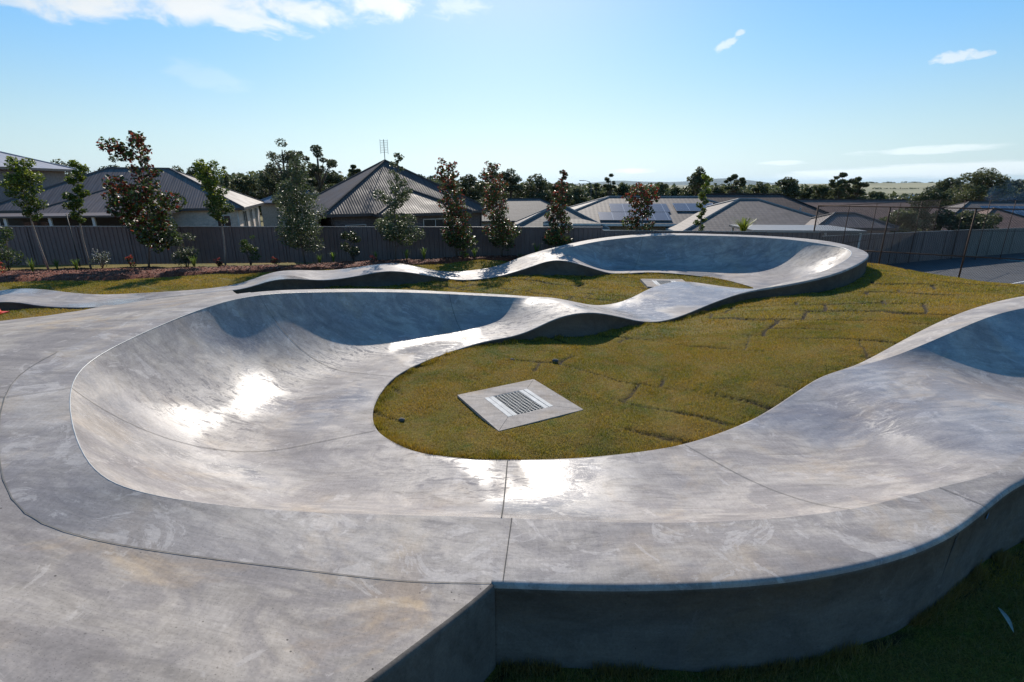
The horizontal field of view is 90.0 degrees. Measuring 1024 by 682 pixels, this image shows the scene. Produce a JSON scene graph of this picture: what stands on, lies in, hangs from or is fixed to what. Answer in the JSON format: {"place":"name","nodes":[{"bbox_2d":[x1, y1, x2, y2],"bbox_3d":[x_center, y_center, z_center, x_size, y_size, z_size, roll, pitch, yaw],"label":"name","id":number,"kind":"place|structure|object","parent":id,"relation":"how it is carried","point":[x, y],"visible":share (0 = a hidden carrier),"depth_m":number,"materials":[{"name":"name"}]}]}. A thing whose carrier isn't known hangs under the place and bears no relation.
{"place":"outdoors","nodes":[
{"label":"outdoors","id":0,"kind":"place"},
{"bbox_2d":[0,185,1023,681],"bbox_3d":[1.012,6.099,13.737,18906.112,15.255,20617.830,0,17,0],"label":"ground","id":1,"kind":"structure","parent":0,"point":[904,639],"depth_m":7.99,"materials":[{"name":"green plant"}]},
{"bbox_2d":[0,151,75,200],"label":"two storey house","id":2,"kind":"structure","parent":1,"relation":"on","point":[53,173],"depth_m":40.55,"materials":[{"name":"white paint"}]},
{"bbox_2d":[51,159,80,177],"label":"gum tree","id":3,"kind":"object","parent":1,"relation":"on","point":[64,164],"visible":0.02,"depth_m":59.23,"materials":[{"name":"green plant"}]},
{"bbox_2d":[0,212,161,225],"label":"house wall","id":4,"kind":"structure","parent":1,"relation":"on","point":[59,219],"depth_m":31.42,"materials":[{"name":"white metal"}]},
{"bbox_2d":[23,222,49,225],"bbox_3d":[-29.284,-6.417,31.781,1.300,1.900,0.060,-4,17,-11],"label":"window","id":5,"kind":"structure","parent":4,"relation":"in","point":[25,223],"depth_m":31.52,"materials":[{"name":"black glass"}]},
{"bbox_2d":[97,155,119,169],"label":"gum tree","id":6,"kind":"object","parent":1,"relation":"on","point":[112,158],"visible":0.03,"depth_m":65.69,"materials":[{"name":"green plant"}]},
{"bbox_2d":[0,167,263,225],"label":"brick house","id":7,"kind":"structure","parent":1,"relation":"on","point":[193,211],"depth_m":36.93,"materials":[{"name":"grey metal"}]},
{"bbox_2d":[217,215,231,225],"bbox_3d":[-20.885,-8.458,37.230,0.950,1.350,0.060,-5,18,-17],"label":"window","id":8,"kind":"structure","parent":7,"relation":"in","point":[229,223],"depth_m":37.19,"materials":[{"name":"black glass"}]},
{"bbox_2d":[242,210,248,225],"bbox_3d":[-20.667,-9.140,39.790,0.060,1.950,1.650,-5,18,-17],"label":"window","id":9,"kind":"structure","parent":7,"relation":"in","point":[244,213],"depth_m":39.65,"materials":[{"name":"grey glass"}]},
{"bbox_2d":[249,208,253,225],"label":"window","id":10,"kind":"structure","parent":7,"relation":"in","point":[250,210],"depth_m":42.42,"materials":[{"name":"grey glass"}]},
{"bbox_2d":[254,207,258,225],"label":"window","id":11,"kind":"structure","parent":7,"relation":"in","point":[255,208],"depth_m":44.95,"materials":[{"name":"grey glass"}]},
{"bbox_2d":[186,166,214,179],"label":"gum tree","id":12,"kind":"object","parent":1,"relation":"on","point":[190,172],"visible":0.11,"depth_m":73.55,"materials":[{"name":"green plant"}]},
{"bbox_2d":[222,166,230,188],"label":"gum tree","id":13,"kind":"object","parent":1,"relation":"on","point":[226,180],"visible":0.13,"depth_m":71.42,"materials":[{"name":"green plant"}]},
{"bbox_2d":[229,176,259,198],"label":"gum tree","id":14,"kind":"object","parent":1,"relation":"on","point":[248,185],"visible":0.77,"depth_m":77.23,"materials":[{"name":"green plant"}]},
{"bbox_2d":[254,185,267,215],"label":"gum tree","id":15,"kind":"object","parent":1,"relation":"on","point":[261,197],"visible":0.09,"depth_m":80.54,"materials":[{"name":"green plant"}]},
{"bbox_2d":[0,255,525,282],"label":"garden bed","id":16,"kind":"object","parent":1,"relation":"on","point":[160,274],"visible":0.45,"depth_m":19.24,"materials":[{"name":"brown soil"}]},
{"bbox_2d":[0,226,26,270],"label":"shrub","id":17,"kind":"object","parent":16,"relation":"on","point":[5,256],"visible":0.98,"depth_m":21.36,"materials":[{"name":"green plant"}]},
{"bbox_2d":[0,156,49,269],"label":"young tree","id":18,"kind":"object","parent":16,"relation":"on","point":[12,182],"visible":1,"depth_m":20.18,"materials":[{"name":"green plant"}]},
{"bbox_2d":[66,214,80,266],"bbox_3d":[-18.605,-4.254,21.708,0.325,2.188,0.044,16,23,42],"label":"tree stake","id":19,"kind":"object","parent":16,"relation":"on","point":[72,239],"visible":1,"depth_m":21.69,"materials":[{"name":"brown wood"}]},
{"bbox_2d":[61,159,91,268],"bbox_3d":[-17.767,-5.145,21.156,1.161,4.493,0.932,0,17,0],"label":"young tree","id":20,"kind":"object","parent":16,"relation":"on","point":[75,203],"visible":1,"depth_m":20.82,"materials":[{"name":"green plant"}]},
{"bbox_2d":[89,248,111,267],"bbox_3d":[-16.843,-3.381,20.949,0.655,0.805,0.788,11,20,32],"label":"shrub","id":21,"kind":"object","parent":16,"relation":"on","point":[102,259],"visible":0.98,"depth_m":20.93,"materials":[{"name":"green plant"}]},
{"bbox_2d":[125,255,135,266],"bbox_3d":[-15.974,-3.353,21.466,0.401,0.549,0.333,9,19,28],"label":"shrub","id":22,"kind":"object","parent":16,"relation":"on","point":[129,260],"visible":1,"depth_m":21.43,"materials":[{"name":"green plant"}]},
{"bbox_2d":[95,130,187,267],"bbox_3d":[-15.129,-5.654,20.840,3.131,5.443,2.240,4,18,13],"label":"young tree","id":23,"kind":"object","parent":16,"relation":"on","point":[131,201],"visible":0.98,"depth_m":20.63,"materials":[{"name":"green plant"}]},
{"bbox_2d":[167,229,198,267],"bbox_3d":[-13.884,-3.917,21.787,1.129,1.748,1.107,0,17,0],"label":"shrub","id":24,"kind":"object","parent":16,"relation":"on","point":[184,255],"visible":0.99,"depth_m":21.72,"materials":[{"name":"green plant"}]},
{"bbox_2d":[191,158,234,264],"bbox_3d":[-12.248,-5.280,21.344,1.282,4.416,1.315,0,17,0],"label":"young tree","id":25,"kind":"object","parent":16,"relation":"on","point":[217,199],"visible":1,"depth_m":20.92,"materials":[{"name":"green plant"}]},
{"bbox_2d":[213,257,223,266],"bbox_3d":[-12.374,-3.298,21.595,0.328,0.444,0.338,12,21,34],"label":"shrub","id":26,"kind":"object","parent":16,"relation":"on","point":[218,263],"visible":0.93,"depth_m":21.57,"materials":[{"name":"green plant"}]},
{"bbox_2d":[239,235,260,264],"bbox_3d":[-11.223,-3.857,21.942,0.817,1.345,0.649,9,19,26],"label":"shrub","id":27,"kind":"object","parent":16,"relation":"on","point":[247,245],"visible":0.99,"depth_m":21.88,"materials":[{"name":"green plant"}]},
{"bbox_2d":[268,257,280,264],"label":"shrub","id":28,"kind":"object","parent":16,"relation":"on","point":[273,260],"visible":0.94,"depth_m":21.50,"materials":[{"name":"green plant"}]},
{"bbox_2d":[271,151,327,263],"bbox_3d":[-8.706,-5.380,21.042,2.179,4.620,2.108,-7,18,-22],"label":"young tree","id":29,"kind":"object","parent":16,"relation":"on","point":[299,228],"visible":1,"depth_m":20.84,"materials":[{"name":"green plant"}]},
{"bbox_2d":[340,231,360,260],"bbox_3d":[-6.854,-3.990,21.656,0.870,1.292,0.846,0,17,0],"label":"shrub","id":30,"kind":"object","parent":16,"relation":"on","point":[350,238],"visible":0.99,"depth_m":21.61,"materials":[{"name":"green plant"}]},
{"bbox_2d":[372,152,425,259],"bbox_3d":[-4.962,-5.567,21.394,1.819,4.333,2.950,-11,20,-32],"label":"young tree","id":31,"kind":"object","parent":16,"relation":"on","point":[388,229],"visible":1,"depth_m":21.12,"materials":[{"name":"green plant"}]},
{"bbox_2d":[433,157,477,255],"bbox_3d":[-2.303,-5.503,21.287,1.794,4.044,1.789,0,17,0],"label":"young tree","id":32,"kind":"object","parent":16,"relation":"on","point":[453,235],"visible":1,"depth_m":21.11,"materials":[{"name":"green plant"}]},
{"bbox_2d":[459,248,469,257],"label":"shrub","id":33,"kind":"object","parent":16,"relation":"on","point":[463,252],"visible":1,"depth_m":21.08,"materials":[{"name":"green plant"}]},
{"bbox_2d":[480,161,521,255],"bbox_3d":[-0.440,-5.490,21.376,1.778,3.897,1.724,0,17,0],"label":"young tree","id":34,"kind":"object","parent":16,"relation":"on","point":[493,197],"visible":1,"depth_m":21.31,"materials":[{"name":"green plant"}]},
{"bbox_2d":[542,169,572,246],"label":"young tree","id":35,"kind":"object","parent":16,"relation":"on","point":[552,235],"visible":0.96,"depth_m":21.57,"materials":[{"name":"green plant"}]},
{"bbox_2d":[255,168,282,210],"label":"gum tree","id":36,"kind":"object","parent":1,"relation":"on","point":[269,186],"visible":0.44,"depth_m":60.73,"materials":[{"name":"green plant"}]},
{"bbox_2d":[262,138,309,223],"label":"gum tree","id":37,"kind":"object","parent":1,"relation":"on","point":[275,177],"visible":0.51,"depth_m":54.55,"materials":[{"name":"green plant"}]},
{"bbox_2d":[261,188,318,225],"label":"house","id":38,"kind":"structure","parent":1,"relation":"on","point":[270,214],"depth_m":57.37,"materials":[{"name":"white paint"}]},
{"bbox_2d":[0,226,602,265],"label":"steel fence","id":39,"kind":"object","parent":1,"relation":"on","point":[120,243],"visible":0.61,"depth_m":23.24,"materials":[{"name":"grey metal"}]},
{"bbox_2d":[298,145,337,192],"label":"gum tree","id":40,"kind":"object","parent":1,"relation":"on","point":[316,171],"visible":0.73,"depth_m":58.32,"materials":[{"name":"green plant"}]},
{"bbox_2d":[323,170,342,186],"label":"gum tree","id":41,"kind":"object","parent":1,"relation":"on","point":[332,178],"visible":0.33,"depth_m":66.24,"materials":[{"name":"green plant"}]},
{"bbox_2d":[348,164,360,177],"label":"gum tree","id":42,"kind":"object","parent":1,"relation":"on","point":[353,170],"visible":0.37,"depth_m":70.02,"materials":[{"name":"green plant"}]},
{"bbox_2d":[298,139,490,226],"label":"brick house","id":43,"kind":"structure","parent":1,"relation":"on","point":[351,201],"depth_m":32.86,"materials":[{"name":"grey metal"}]},
{"bbox_2d":[423,218,446,226],"bbox_3d":[-4.886,-7.147,32.794,1.650,1.350,0.060,-10,20,-29],"label":"window","id":44,"kind":"structure","parent":43,"relation":"in","point":[438,222],"depth_m":32.64,"materials":[{"name":"grey glass"}]},
{"bbox_2d":[440,172,463,192],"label":"gum tree","id":45,"kind":"object","parent":1,"relation":"on","point":[458,187],"visible":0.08,"depth_m":72.67,"materials":[{"name":"green plant"}]},
{"bbox_2d":[457,174,481,201],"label":"gum tree","id":46,"kind":"object","parent":1,"relation":"on","point":[466,183],"visible":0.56,"depth_m":76.26,"materials":[{"name":"green plant"}]},
{"bbox_2d":[473,165,506,205],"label":"gum tree","id":47,"kind":"object","parent":1,"relation":"on","point":[480,186],"visible":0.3,"depth_m":70.43,"materials":[{"name":"green plant"}]},
{"bbox_2d":[0,233,1023,681],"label":"pump track","id":48,"kind":"structure","parent":1,"relation":"on","point":[230,483],"depth_m":4.92,"materials":[{"name":"concrete"}]},
{"bbox_2d":[499,168,525,197],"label":"gum tree","id":49,"kind":"object","parent":1,"relation":"on","point":[510,179],"visible":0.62,"depth_m":72.25,"materials":[{"name":"green plant"}]},
{"bbox_2d":[482,198,551,226],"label":"house","id":50,"kind":"structure","parent":1,"relation":"on","point":[519,208],"depth_m":61.84,"materials":[{"name":"grey metal"}]},
{"bbox_2d":[457,379,582,430],"bbox_3d":[0.094,0.983,7.786,1.402,0.128,1.402,-9,19,-28],"label":"storm drain","id":51,"kind":"object","parent":1,"relation":"on","point":[510,406],"visible":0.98,"depth_m":7.68,"materials":[{"name":"concrete"}]},
{"bbox_2d":[512,181,532,197],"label":"gum tree","id":52,"kind":"object","parent":1,"relation":"on","point":[520,193],"visible":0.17,"depth_m":78.35,"materials":[{"name":"green plant"}]},
{"bbox_2d":[522,173,554,202],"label":"gum tree","id":53,"kind":"object","parent":1,"relation":"on","point":[538,188],"visible":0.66,"depth_m":74.13,"materials":[{"name":"green plant"}]},
{"bbox_2d":[67,170,1022,214],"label":"woodland","id":54,"kind":"object","parent":1,"relation":"on","point":[255,175],"visible":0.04,"depth_m":114.22,"materials":[{"name":"green plant"}]},
{"bbox_2d":[546,181,573,204],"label":"gum tree","id":55,"kind":"object","parent":1,"relation":"on","point":[567,196],"visible":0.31,"depth_m":80.09,"materials":[{"name":"green plant"}]},
{"bbox_2d":[567,187,587,206],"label":"gum tree","id":56,"kind":"object","parent":1,"relation":"on","point":[578,197],"visible":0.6,"depth_m":87.75,"materials":[{"name":"green plant"}]},
{"bbox_2d":[587,183,604,200],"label":"gum tree","id":57,"kind":"object","parent":1,"relation":"on","point":[596,195],"visible":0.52,"depth_m":91.83,"materials":[{"name":"green plant"}]},
{"bbox_2d":[601,174,617,195],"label":"gum tree","id":58,"kind":"object","parent":1,"relation":"on","point":[609,187],"visible":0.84,"depth_m":87.47,"materials":[{"name":"green plant"}]},
{"bbox_2d":[614,182,630,195],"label":"gum tree","id":59,"kind":"object","parent":1,"relation":"on","point":[620,190],"visible":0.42,"depth_m":91.79,"materials":[{"name":"green plant"}]},
{"bbox_2d":[620,182,659,229],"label":"young tree","id":60,"kind":"object","parent":1,"relation":"on","point":[645,196],"visible":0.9,"depth_m":23.01,"materials":[{"name":"green plant"}]},
{"bbox_2d":[651,182,670,195],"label":"gum tree","id":61,"kind":"object","parent":1,"relation":"on","point":[661,190],"visible":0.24,"depth_m":91.22,"materials":[{"name":"green plant"}]},
{"bbox_2d":[640,279,684,288],"bbox_3d":[5.020,-1.844,16.747,1.402,0.128,1.402,1,17,4],"label":"storm drain","id":62,"kind":"object","parent":1,"relation":"on","point":[649,283],"visible":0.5,"depth_m":16.95,"materials":[{"name":"metal"}]},
{"bbox_2d":[515,196,815,230],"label":"tiled house","id":63,"kind":"structure","parent":1,"relation":"on","point":[676,213],"depth_m":37.20,"materials":[{"name":"grey tile"}]},
{"bbox_2d":[669,186,681,195],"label":"gum tree","id":64,"kind":"object","parent":1,"relation":"on","point":[674,191],"visible":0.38,"depth_m":95.71,"materials":[{"name":"green plant"}]},
{"bbox_2d":[678,186,694,195],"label":"gum tree","id":65,"kind":"object","parent":1,"relation":"on","point":[682,190],"visible":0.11,"depth_m":80.71,"materials":[{"name":"green plant"}]},
{"bbox_2d":[681,166,709,195],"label":"gum tree","id":66,"kind":"object","parent":1,"relation":"on","point":[696,183],"visible":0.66,"depth_m":73.87,"materials":[{"name":"green plant"}]},
{"bbox_2d":[693,174,713,230],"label":"young tree","id":67,"kind":"object","parent":1,"relation":"on","point":[701,195],"visible":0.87,"depth_m":23.47,"materials":[{"name":"green plant"}]},
{"bbox_2d":[602,230,821,239],"bbox_3d":[8.699,-3.738,22.717,9.471,2.298,0.070,1,17,3],"label":"steel fence","id":68,"kind":"object","parent":1,"relation":"on","point":[804,235],"visible":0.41,"depth_m":22.37,"materials":[{"name":"grey metal"}]},
{"bbox_2d":[711,186,725,192],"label":"gum tree","id":69,"kind":"object","parent":1,"relation":"on","point":[716,189],"visible":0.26,"depth_m":87.77,"materials":[{"name":"green plant"}]},
{"bbox_2d":[723,174,746,192],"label":"gum tree","id":70,"kind":"object","parent":1,"relation":"on","point":[741,182],"visible":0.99,"depth_m":85.58,"materials":[{"name":"green plant"}]},
{"bbox_2d":[725,185,751,192],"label":"gum tree","id":71,"kind":"object","parent":1,"relation":"on","point":[740,190],"visible":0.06,"depth_m":91.50,"materials":[{"name":"green plant"}]},
{"bbox_2d":[732,217,756,230],"bbox_3d":[11.294,-5.623,24.933,1.829,0.840,1.854,0,17,0],"label":"strappy plant","id":72,"kind":"object","parent":1,"relation":"on","point":[745,225],"visible":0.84,"depth_m":24.90,"materials":[{"name":"green plant"}]},
{"bbox_2d":[489,545,1023,681],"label":"lawn grass","id":73,"kind":"structure","parent":1,"relation":"on","point":[974,630],"depth_m":4.33,"materials":[{"name":"green plant"}]},
{"bbox_2d":[998,607,1013,632],"bbox_3d":[4.230,2.376,4.380,0.038,0.025,0.290,6,18,20],"label":"fallen leaf","id":74,"kind":"object","parent":73,"relation":"on","point":[1006,617],"visible":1,"depth_m":4.37,"materials":[{"name":"plant"}]},
{"bbox_2d":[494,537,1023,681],"bbox_3d":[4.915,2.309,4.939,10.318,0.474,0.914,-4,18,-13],"label":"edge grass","id":75,"kind":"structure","parent":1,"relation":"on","point":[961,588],"depth_m":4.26,"materials":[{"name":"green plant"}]},
{"bbox_2d":[751,181,768,193],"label":"gum tree","id":76,"kind":"object","parent":1,"relation":"on","point":[760,187],"visible":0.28,"depth_m":87.58,"materials":[{"name":"green plant"}]},
{"bbox_2d":[705,193,827,215],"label":"tiled house","id":77,"kind":"structure","parent":1,"relation":"on","point":[785,200],"depth_m":49.14,"materials":[{"name":"grey tile"}]},
{"bbox_2d":[767,176,801,198],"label":"gum tree","id":78,"kind":"object","parent":1,"relation":"on","point":[787,189],"visible":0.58,"depth_m":79.90,"materials":[{"name":"green plant"}]},
{"bbox_2d":[729,225,866,248],"bbox_3d":[16.400,-5.569,30.196,6.000,2.210,4.000,1,17,4],"label":"carport","id":79,"kind":"object","parent":1,"relation":"on","point":[788,228],"visible":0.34,"depth_m":29.16,"materials":[{"name":"metal"}]},
{"bbox_2d":[796,185,815,198],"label":"gum tree","id":80,"kind":"object","parent":1,"relation":"on","point":[806,191],"visible":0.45,"depth_m":95.26,"materials":[{"name":"green plant"}]},
{"bbox_2d":[810,184,835,198],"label":"gum tree","id":81,"kind":"object","parent":1,"relation":"on","point":[821,190],"visible":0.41,"depth_m":87.93,"materials":[{"name":"green plant"}]},
{"bbox_2d":[827,172,857,198],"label":"gum tree","id":82,"kind":"object","parent":1,"relation":"on","point":[839,187],"visible":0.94,"depth_m":82.04,"materials":[{"name":"green plant"}]},
{"bbox_2d":[805,212,898,235],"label":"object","id":83,"kind":"structure","parent":1,"relation":"on","point":[828,221],"depth_m":32.29,"materials":[{"name":"metal"}]},
{"bbox_2d":[845,176,869,198],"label":"gum tree","id":84,"kind":"object","parent":1,"relation":"on","point":[857,185],"visible":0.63,"depth_m":83.73,"materials":[{"name":"green plant"}]},
{"bbox_2d":[867,191,885,198],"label":"gum tree","id":85,"kind":"object","parent":1,"relation":"on","point":[877,195],"visible":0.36,"depth_m":115.15,"materials":[{"name":"green plant"}]},
{"bbox_2d":[815,200,939,265],"bbox_3d":[19.458,-5.383,26.925,15.436,3.674,0.038,-12,21,-34],"label":"chain link fence","id":86,"kind":"object","parent":1,"relation":"on","point":[881,228],"visible":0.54,"depth_m":27.01,"materials":[{"name":"metal"}]},
{"bbox_2d":[821,229,969,263],"bbox_3d":[22.303,-5.269,29.594,13.177,2.090,0.070,-7,18,-22],"label":"steel fence","id":87,"kind":"object","parent":1,"relation":"on","point":[931,250],"visible":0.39,"depth_m":30.02,"materials":[{"name":"grey metal"}]},
{"bbox_2d":[879,209,922,232],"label":"gum tree","id":88,"kind":"object","parent":1,"relation":"on","point":[905,214],"visible":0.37,"depth_m":34.63,"materials":[{"name":"green plant"}]},
{"bbox_2d":[796,199,1023,230],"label":"tiled house","id":89,"kind":"structure","parent":1,"relation":"on","point":[846,202],"depth_m":58.20,"materials":[{"name":"grey tile"}]},
{"bbox_2d":[813,205,1023,283],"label":"chain link fence","id":90,"kind":"object","parent":1,"relation":"on","point":[939,254],"visible":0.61,"depth_m":20.30,"materials":[{"name":"metal"}]},
{"bbox_2d":[898,185,958,230],"bbox_3d":[31.602,-9.277,39.052,3.834,5.012,4.313,0,17,0],"label":"gum tree","id":91,"kind":"object","parent":1,"relation":"on","point":[927,195],"visible":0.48,"depth_m":38.11,"materials":[{"name":"green plant"}]},
{"bbox_2d":[928,177,965,206],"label":"gum tree","id":92,"kind":"object","parent":1,"relation":"on","point":[944,185],"visible":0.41,"depth_m":92.94,"materials":[{"name":"green plant"}]},
{"bbox_2d":[938,185,977,206],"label":"gum tree","id":93,"kind":"object","parent":1,"relation":"on","point":[956,196],"visible":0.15,"depth_m":90.81,"materials":[{"name":"green plant"}]},
{"bbox_2d":[946,210,1003,229],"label":"gum tree","id":94,"kind":"object","parent":1,"relation":"on","point":[970,217],"visible":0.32,"depth_m":36.86,"materials":[{"name":"green plant"}]},
{"bbox_2d":[934,167,1021,204],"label":"gum tree","id":95,"kind":"object","parent":1,"relation":"on","point":[981,182],"visible":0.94,"depth_m":84.92,"materials":[{"name":"green plant"}]},
{"bbox_2d":[933,200,1023,259],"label":"chain link fence","id":96,"kind":"object","parent":1,"relation":"on","point":[983,227],"visible":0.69,"depth_m":30.85,"materials":[{"name":"metal"}]},
{"bbox_2d":[944,201,1023,215],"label":"house","id":97,"kind":"structure","parent":1,"relation":"on","point":[1003,204],"depth_m":63.49,"materials":[{"name":"grey tile"}]},
{"bbox_2d":[965,228,1023,255],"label":"steel fence","id":98,"kind":"object","parent":1,"relation":"on","point":[990,242],"visible":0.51,"depth_m":33.02,"materials":[{"name":"grey metal"}]},
{"bbox_2d":[995,179,1023,199],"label":"gum tree","id":99,"kind":"object","parent":1,"relation":"on","point":[1020,183],"visible":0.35,"depth_m":98.31,"materials":[{"name":"green plant"}]},
{"bbox_2d":[0,259,1023,340],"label":"lawn grass","id":100,"kind":"structure","parent":0,"point":[164,281],"depth_m":14.60,"materials":[{"name":"green plant"}]},
{"bbox_2d":[0,0,1023,183],"label":"sky","id":101,"kind":"structure","parent":0,"point":[807,91],"materials":[{"name":"blue"}]},
{"bbox_2d":[311,272,752,304],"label":"edge grass","id":102,"kind":"structure","parent":0,"point":[351,286],"depth_m":17.34,"materials":[{"name":"green plant"}]},
{"bbox_2d":[373,298,864,459],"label":"edge grass","id":103,"kind":"structure","parent":0,"point":[382,399],"depth_m":6.94,"materials":[{"name":"green plant"}]},
{"bbox_2d":[548,178,774,184],"bbox_3d":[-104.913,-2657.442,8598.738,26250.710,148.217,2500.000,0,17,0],"label":"hills","id":104,"kind":"structure","parent":0,"point":[721,181],"depth_m":7862.82,"materials":[{"name":"green plant"}]},
{"bbox_2d":[746,183,993,192],"bbox_3d":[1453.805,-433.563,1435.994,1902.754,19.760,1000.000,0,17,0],"label":"farmland hill","id":105,"kind":"structure","parent":0,"point":[920,186],"depth_m":1121.51,"materials":[{"name":"green plant"}]},
{"bbox_2d":[835,181,1018,188],"bbox_3d":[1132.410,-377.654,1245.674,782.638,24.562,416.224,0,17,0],"label":"tree belt","id":106,"kind":"object","parent":105,"relation":"on","point":[895,182],"visible":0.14,"depth_m":1428.28,"materials":[{"name":"green plant"}]},
{"bbox_2d":[885,253,1023,284],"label":"tennis court","id":107,"kind":"object","parent":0,"point":[956,267],"depth_m":28.04,"materials":[{"name":"concrete"}]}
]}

